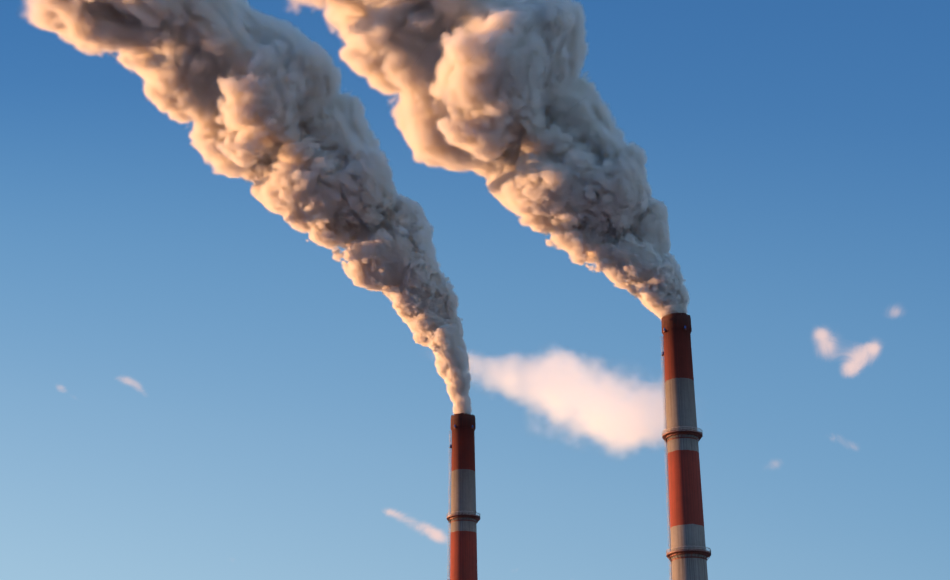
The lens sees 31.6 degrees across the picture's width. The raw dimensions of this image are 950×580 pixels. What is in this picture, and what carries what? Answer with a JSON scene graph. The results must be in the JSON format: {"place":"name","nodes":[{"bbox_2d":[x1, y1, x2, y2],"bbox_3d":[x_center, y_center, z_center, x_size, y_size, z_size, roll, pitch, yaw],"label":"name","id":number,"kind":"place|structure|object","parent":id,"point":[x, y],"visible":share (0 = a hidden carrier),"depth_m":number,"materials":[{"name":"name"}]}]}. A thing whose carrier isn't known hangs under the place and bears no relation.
{"place":"outdoors","nodes":[
{"label":"outdoors","id":0,"kind":"place"},
{"bbox_2d":[447,413,479,579],"bbox_3d":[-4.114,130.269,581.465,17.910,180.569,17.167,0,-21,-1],"label":"chimney","id":1,"kind":"object","parent":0,"point":[463,518],"visible":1,"depth_m":599.00,"materials":[{"name":"paint"}]},
{"bbox_2d":[0,0,949,579],"label":"sky","id":2,"kind":"structure","parent":0,"point":[259,259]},
{"bbox_2d":[661,312,710,579],"bbox_3d":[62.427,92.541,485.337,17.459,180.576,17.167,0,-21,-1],"label":"chimney","id":3,"kind":"object","parent":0,"point":[688,554],"visible":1,"depth_m":498.39,"materials":[{"name":"paint"}]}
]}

